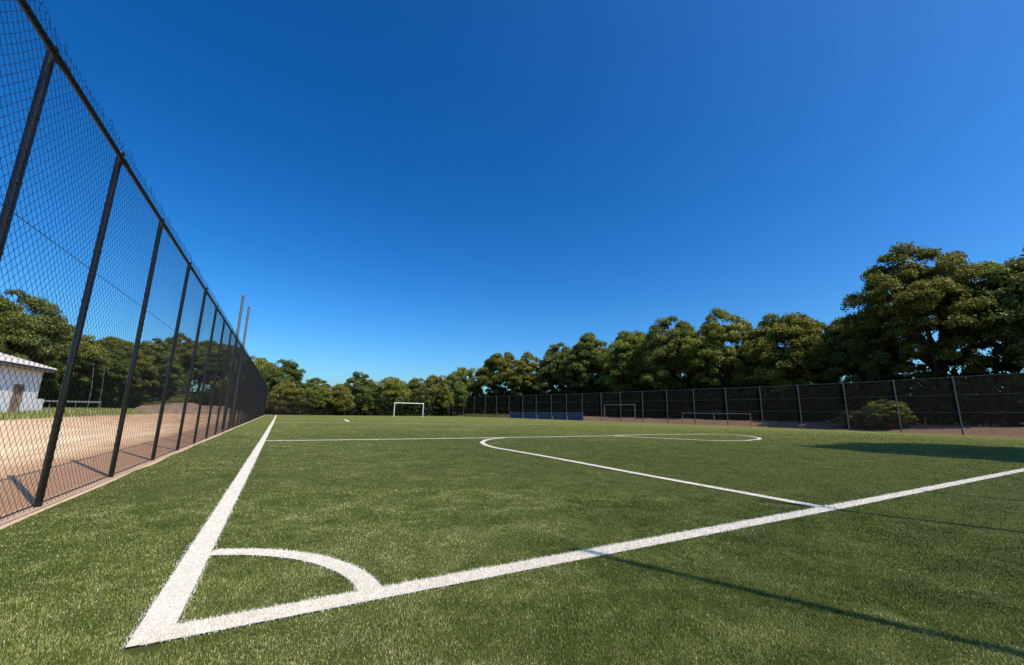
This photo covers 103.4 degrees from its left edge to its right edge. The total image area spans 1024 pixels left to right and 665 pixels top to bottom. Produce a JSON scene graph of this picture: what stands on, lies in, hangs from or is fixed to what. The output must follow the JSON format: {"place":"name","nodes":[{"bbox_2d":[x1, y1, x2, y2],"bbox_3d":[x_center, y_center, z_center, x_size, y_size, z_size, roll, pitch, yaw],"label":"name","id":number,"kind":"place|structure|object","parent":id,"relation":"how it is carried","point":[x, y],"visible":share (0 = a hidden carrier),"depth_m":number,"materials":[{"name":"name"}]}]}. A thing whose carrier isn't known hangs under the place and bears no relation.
{"place":"outdoors","nodes":[
{"label":"outdoors","id":0,"kind":"place"},
{"bbox_2d":[0,391,1023,529],"bbox_3d":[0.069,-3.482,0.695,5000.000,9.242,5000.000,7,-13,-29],"label":"ground","id":1,"kind":"structure","parent":0,"point":[17,517],"depth_m":12.19,"materials":[{"name":"soil"}]},
{"bbox_2d":[0,316,10,354],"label":"broadleaf tree","id":2,"kind":"object","parent":1,"relation":"on","point":[5,321],"visible":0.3,"depth_m":44.24,"materials":[{"name":"green plant"}]},
{"bbox_2d":[0,353,57,412],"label":"hut","id":3,"kind":"object","parent":1,"relation":"on","point":[15,382],"visible":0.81,"depth_m":35.30,"materials":[{"name":"paint"}]},
{"bbox_2d":[9,386,21,412],"bbox_3d":[-42.861,5.872,34.781,0.160,2.520,1.340,7,-13,-29],"label":"door","id":4,"kind":"structure","parent":3,"relation":"in","point":[17,388],"depth_m":34.91,"materials":[{"name":"brown wood"}]},
{"bbox_2d":[0,289,74,376],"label":"broadleaf tree","id":5,"kind":"object","parent":1,"relation":"on","point":[12,306],"visible":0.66,"depth_m":51.41,"materials":[{"name":"green plant"}]},
{"bbox_2d":[12,315,113,406],"bbox_3d":[-69.347,4.561,61.579,13.149,14.423,12.772,3,-11,-8],"label":"broadleaf tree","id":6,"kind":"object","parent":1,"relation":"on","point":[90,349],"visible":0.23,"depth_m":61.82,"materials":[{"name":"green plant"}]},
{"bbox_2d":[44,400,101,408],"bbox_3d":[-57.559,9.452,51.712,7.200,1.450,0.129,7,-13,-29],"label":"picket fence","id":7,"kind":"object","parent":1,"relation":"on","point":[75,401],"visible":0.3,"depth_m":52.49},
{"bbox_2d":[0,407,157,419],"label":"verge grass","id":8,"kind":"structure","parent":1,"relation":"on","point":[50,413],"depth_m":39.06,"materials":[{"name":"green plant"}]},
{"bbox_2d":[59,340,138,406],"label":"broadleaf tree","id":9,"kind":"object","parent":1,"relation":"on","point":[114,373],"visible":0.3,"depth_m":70.28,"materials":[{"name":"green plant"}]},
{"bbox_2d":[96,336,128,345],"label":"broadleaf tree","id":10,"kind":"object","parent":1,"relation":"on","point":[114,340],"visible":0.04,"depth_m":95.86,"materials":[{"name":"green plant"}]},
{"bbox_2d":[94,342,158,399],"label":"broadleaf tree","id":11,"kind":"object","parent":1,"relation":"on","point":[122,346],"visible":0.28,"depth_m":81.01,"materials":[{"name":"green plant"}]},
{"bbox_2d":[0,0,268,520],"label":"chain link fence","id":12,"kind":"object","parent":1,"relation":"on","point":[256,382],"visible":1,"depth_m":4.92,"materials":[{"name":"black metal"}]},
{"bbox_2d":[37,369,278,412],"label":"undergrowth","id":13,"kind":"object","parent":1,"relation":"on","point":[109,402],"visible":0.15,"depth_m":73.87,"materials":[{"name":"green plant"}]},
{"bbox_2d":[139,338,184,400],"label":"broadleaf tree","id":14,"kind":"object","parent":1,"relation":"on","point":[160,352],"visible":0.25,"depth_m":91.69,"materials":[{"name":"green plant"}]},
{"bbox_2d":[164,332,206,375],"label":"broadleaf tree","id":15,"kind":"object","parent":1,"relation":"on","point":[181,344],"visible":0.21,"depth_m":103.23,"materials":[{"name":"green plant"}]},
{"bbox_2d":[133,403,237,413],"bbox_3d":[-51.094,12.039,64.225,15.000,1.725,10.000,7,-13,-29],"label":"dirt mound","id":16,"kind":"object","parent":1,"relation":"on","point":[170,408],"visible":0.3,"depth_m":60.63,"materials":[{"name":"soil"}]},
{"bbox_2d":[183,340,218,391],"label":"broadleaf tree","id":17,"kind":"object","parent":1,"relation":"on","point":[206,349],"visible":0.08,"depth_m":109.58,"materials":[{"name":"green plant"}]},
{"bbox_2d":[193,344,245,385],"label":"broadleaf tree","id":18,"kind":"object","parent":1,"relation":"on","point":[211,365],"visible":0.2,"depth_m":101.65,"materials":[{"name":"green plant"}]},
{"bbox_2d":[209,378,233,387],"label":"broadleaf tree","id":19,"kind":"object","parent":1,"relation":"on","point":[221,381],"visible":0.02,"depth_m":83.16,"materials":[{"name":"green plant"}]},
{"bbox_2d":[222,295,244,425],"bbox_3d":[-14.070,1.429,20.398,0.280,6.910,0.280,7,-13,-29],"label":"net pole","id":20,"kind":"object","parent":1,"relation":"on","point":[240,315],"visible":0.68,"depth_m":20.75,"materials":[{"name":"grey metal"}]},
{"bbox_2d":[230,306,249,421],"bbox_3d":[-15.955,1.926,23.720,0.280,7.160,0.280,7,-13,-29],"label":"net pole","id":21,"kind":"object","parent":1,"relation":"on","point":[245,329],"visible":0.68,"depth_m":24.05,"materials":[{"name":"grey metal"}]},
{"bbox_2d":[227,355,278,389],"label":"broadleaf tree","id":22,"kind":"object","parent":1,"relation":"on","point":[263,366],"visible":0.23,"depth_m":80.36,"materials":[{"name":"green plant"}]},
{"bbox_2d":[263,358,307,413],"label":"broadleaf tree","id":23,"kind":"object","parent":1,"relation":"on","point":[293,374],"visible":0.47,"depth_m":76.94,"materials":[{"name":"green plant"}]},
{"bbox_2d":[266,380,308,414],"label":"bush","id":24,"kind":"object","parent":1,"relation":"on","point":[285,387],"visible":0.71,"depth_m":67.57,"materials":[{"name":"green plant"}]},
{"bbox_2d":[291,385,333,413],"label":"bush","id":25,"kind":"object","parent":1,"relation":"on","point":[323,393],"visible":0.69,"depth_m":70.43,"materials":[{"name":"green plant"}]},
{"bbox_2d":[305,377,332,389],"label":"broadleaf tree","id":26,"kind":"object","parent":1,"relation":"on","point":[310,383],"visible":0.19,"depth_m":88.83,"materials":[{"name":"green plant"}]},
{"bbox_2d":[188,386,479,415],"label":"undergrowth","id":27,"kind":"object","parent":1,"relation":"on","point":[387,410],"visible":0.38,"depth_m":82.02,"materials":[{"name":"green plant"}]},
{"bbox_2d":[320,383,357,413],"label":"bush","id":28,"kind":"object","parent":1,"relation":"on","point":[347,396],"visible":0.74,"depth_m":73.49,"materials":[{"name":"green plant"}]},
{"bbox_2d":[341,370,374,398],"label":"broadleaf tree","id":29,"kind":"object","parent":1,"relation":"on","point":[360,384],"visible":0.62,"depth_m":81.09,"materials":[{"name":"green plant"}]},
{"bbox_2d":[267,394,450,415],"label":"end fence","id":30,"kind":"object","parent":1,"relation":"on","point":[309,403],"visible":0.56,"depth_m":68.10,"materials":[{"name":"metal"}]},
{"bbox_2d":[351,394,379,413],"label":"bush","id":31,"kind":"object","parent":1,"relation":"on","point":[373,407],"visible":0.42,"depth_m":78.59,"materials":[{"name":"green plant"}]},
{"bbox_2d":[369,382,379,398],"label":"broadleaf tree","id":32,"kind":"object","parent":1,"relation":"on","point":[373,386],"visible":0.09,"depth_m":92.21,"materials":[{"name":"green plant"}]},
{"bbox_2d":[374,376,410,409],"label":"broadleaf tree","id":33,"kind":"object","parent":1,"relation":"on","point":[390,388],"visible":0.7,"depth_m":85.54,"materials":[{"name":"green plant"}]},
{"bbox_2d":[402,397,425,414],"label":"bush","id":34,"kind":"object","parent":1,"relation":"on","point":[415,407],"visible":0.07,"depth_m":89.44,"materials":[{"name":"green plant"}]},
{"bbox_2d":[403,377,431,415],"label":"broadleaf tree","id":35,"kind":"object","parent":1,"relation":"on","point":[420,391],"visible":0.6,"depth_m":91.11,"materials":[{"name":"green plant"}]},
{"bbox_2d":[419,374,453,415],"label":"broadleaf tree","id":36,"kind":"object","parent":1,"relation":"on","point":[435,384],"visible":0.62,"depth_m":95.97,"materials":[{"name":"green plant"}]},
{"bbox_2d":[435,373,468,414],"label":"broadleaf tree","id":37,"kind":"object","parent":1,"relation":"on","point":[456,390],"visible":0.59,"depth_m":103.25,"materials":[{"name":"green plant"}]},
{"bbox_2d":[448,367,483,406],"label":"broadleaf tree","id":38,"kind":"object","parent":1,"relation":"on","point":[471,385],"visible":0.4,"depth_m":111.81,"materials":[{"name":"green plant"}]},
{"bbox_2d":[475,351,518,413],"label":"broadleaf tree","id":39,"kind":"object","parent":1,"relation":"on","point":[489,377],"visible":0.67,"depth_m":109.38,"materials":[{"name":"green plant"}]},
{"bbox_2d":[0,415,1023,664],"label":"pitch turf","id":40,"kind":"structure","parent":1,"relation":"on","point":[432,453],"depth_m":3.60,"materials":[{"name":"green plant"}]},
{"bbox_2d":[120,415,276,648],"bbox_3d":[-18.384,6.853,31.087,0.257,0.032,68.510,7,-13,-29],"label":"touchline","id":41,"kind":"object","parent":40,"relation":"on","point":[169,603],"visible":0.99,"depth_m":2.51,"materials":[{"name":"white paint"}]},
{"bbox_2d":[210,547,382,591],"bbox_3d":[-1.414,1.536,2.702,1.512,0.015,0.391,-4,-12,23],"label":"corner arc","id":42,"kind":"object","parent":40,"relation":"on","point":[360,578],"visible":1,"depth_m":2.74,"materials":[{"name":"white paint"}]},
{"bbox_2d":[392,402,423,416],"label":"football goal","id":43,"kind":"object","parent":40,"relation":"on","point":[409,403],"visible":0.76,"depth_m":70.55,"materials":[{"name":"white metal"}]},
{"bbox_2d":[276,422,545,424],"bbox_3d":[-7.047,7.606,33.733,22.412,0.031,1.455,5,-12,-20],"label":"penalty line","id":44,"kind":"object","parent":40,"relation":"on","point":[396,423],"visible":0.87,"depth_m":31.21,"materials":[{"name":"white paint"}]},
{"bbox_2d":[266,436,576,440],"bbox_3d":[-1.496,4.239,16.282,14.524,0.023,0.333,8,-13,-30],"label":"halfway line","id":45,"kind":"object","parent":40,"relation":"on","point":[413,438],"visible":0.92,"depth_m":15.18,"materials":[{"name":"white paint"}]},
{"bbox_2d":[140,468,1023,646],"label":"goal line","id":46,"kind":"object","parent":40,"relation":"on","point":[194,627],"visible":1,"depth_m":2.54,"materials":[{"name":"white paint"}]},
{"bbox_2d":[480,437,820,506],"bbox_3d":[0.811,3.144,10.559,1.923,0.022,12.986,5,-12,-17],"label":"penalty area line","id":47,"kind":"object","parent":40,"relation":"on","point":[720,488],"visible":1,"depth_m":6.39,"materials":[{"name":"white paint"}]},
{"bbox_2d":[611,434,761,440],"bbox_3d":[9.716,5.297,20.476,9.309,0.026,4.962,7,-13,-29],"label":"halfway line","id":48,"kind":"object","parent":40,"relation":"on","point":[694,439],"visible":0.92,"depth_m":20.07,"materials":[{"name":"white paint"}]},
{"bbox_2d":[502,351,548,409],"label":"broadleaf tree","id":49,"kind":"object","parent":1,"relation":"on","point":[520,376],"visible":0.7,"depth_m":101.05,"materials":[{"name":"green plant"}]},
{"bbox_2d":[510,411,581,420],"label":"blue barrier","id":50,"kind":"object","parent":1,"relation":"on","point":[534,414],"visible":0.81,"depth_m":78.48,"materials":[{"name":"blue plastic"}]},
{"bbox_2d":[532,342,586,403],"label":"broadleaf tree","id":51,"kind":"object","parent":1,"relation":"on","point":[552,359],"visible":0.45,"depth_m":97.73,"materials":[{"name":"green plant"}]},
{"bbox_2d":[554,332,612,395],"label":"broadleaf tree","id":52,"kind":"object","parent":1,"relation":"on","point":[580,361],"visible":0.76,"depth_m":90.85,"materials":[{"name":"green plant"}]},
{"bbox_2d":[604,404,635,421],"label":"football goal","id":53,"kind":"object","parent":1,"relation":"on","point":[619,404],"visible":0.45,"depth_m":65.28,"materials":[{"name":"grey metal"}]},
{"bbox_2d":[594,330,655,409],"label":"broadleaf tree","id":54,"kind":"object","parent":1,"relation":"on","point":[620,362],"visible":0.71,"depth_m":80.15,"materials":[{"name":"green plant"}]},
{"bbox_2d":[639,373,681,389],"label":"broadleaf tree","id":55,"kind":"object","parent":1,"relation":"on","point":[649,385],"visible":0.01,"depth_m":84.51,"materials":[{"name":"green plant"}]},
{"bbox_2d":[637,315,718,407],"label":"broadleaf tree","id":56,"kind":"object","parent":1,"relation":"on","point":[664,360],"visible":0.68,"depth_m":71.34,"materials":[{"name":"green plant"}]},
{"bbox_2d":[682,413,751,426],"bbox_3d":[26.532,11.388,53.084,0.099,1.569,9.800,7,-13,-29],"label":"training goal","id":57,"kind":"object","parent":1,"relation":"on","point":[717,413],"visible":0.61,"depth_m":52.93,"materials":[{"name":"grey metal"}]},
{"bbox_2d":[680,307,761,419],"bbox_3d":[34.428,4.653,65.052,14.440,18.958,14.026,3,-11,-7],"label":"broadleaf tree","id":58,"kind":"object","parent":1,"relation":"on","point":[709,345],"visible":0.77,"depth_m":64.08,"materials":[{"name":"green plant"}]},
{"bbox_2d":[453,373,1023,435],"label":"boundary fence","id":59,"kind":"object","parent":1,"relation":"on","point":[846,407],"visible":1,"depth_m":43.33,"materials":[{"name":"grey metal"}]},
{"bbox_2d":[720,366,756,386],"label":"broadleaf tree","id":60,"kind":"object","parent":1,"relation":"on","point":[747,377],"visible":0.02,"depth_m":68.86,"materials":[{"name":"green plant"}]},
{"bbox_2d":[462,366,1023,426],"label":"undergrowth","id":61,"kind":"object","parent":1,"relation":"on","point":[995,389],"visible":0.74,"depth_m":52.67,"materials":[{"name":"green plant"}]},
{"bbox_2d":[732,311,847,420],"bbox_3d":[39.572,4.620,57.321,13.470,16.116,13.968,3,-11,-8],"label":"broadleaf tree","id":62,"kind":"object","parent":1,"relation":"on","point":[797,335],"visible":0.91,"depth_m":54.77,"materials":[{"name":"green plant"}]},
{"bbox_2d":[784,368,842,420],"bbox_3d":[45.875,8.070,64.088,11.500,11.890,11.090,7,-13,-28],"label":"broadleaf tree","id":63,"kind":"object","parent":1,"relation":"on","point":[812,383],"visible":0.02,"depth_m":60.61,"materials":[{"name":"green plant"}]},
{"bbox_2d":[831,410,866,426],"bbox_3d":[35.928,9.099,42.469,3.353,1.872,3.133,5,-12,-17],"label":"bush","id":64,"kind":"object","parent":1,"relation":"on","point":[852,418],"visible":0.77,"depth_m":42.26,"materials":[{"name":"green plant"}]},
{"bbox_2d":[805,316,906,400],"bbox_3d":[43.912,4.655,51.710,11.239,13.986,10.857,10,-14,-37],"label":"broadleaf tree","id":65,"kind":"object","parent":1,"relation":"on","point":[856,366],"visible":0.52,"depth_m":49.93,"materials":[{"name":"green plant"}]},
{"bbox_2d":[853,398,918,427],"bbox_3d":[37.198,8.079,40.142,4.363,3.073,4.593,-1,-12,13],"label":"bush","id":66,"kind":"object","parent":1,"relation":"on","point":[880,415],"visible":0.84,"depth_m":39.53,"materials":[{"name":"green plant"}]},
{"bbox_2d":[838,241,1023,424],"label":"broadleaf tree","id":67,"kind":"object","parent":1,"relation":"on","point":[903,321],"visible":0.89,"depth_m":43.03,"materials":[{"name":"green plant"}]},
{"bbox_2d":[937,245,1023,385],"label":"broadleaf tree","id":68,"kind":"object","parent":1,"relation":"on","point":[1009,349],"visible":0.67,"depth_m":38.75,"materials":[{"name":"green plant"}]},
{"bbox_2d":[0,0,1023,395],"label":"sky","id":69,"kind":"structure","parent":0,"point":[406,190],"materials":[{"name":"blue"}]}
]}

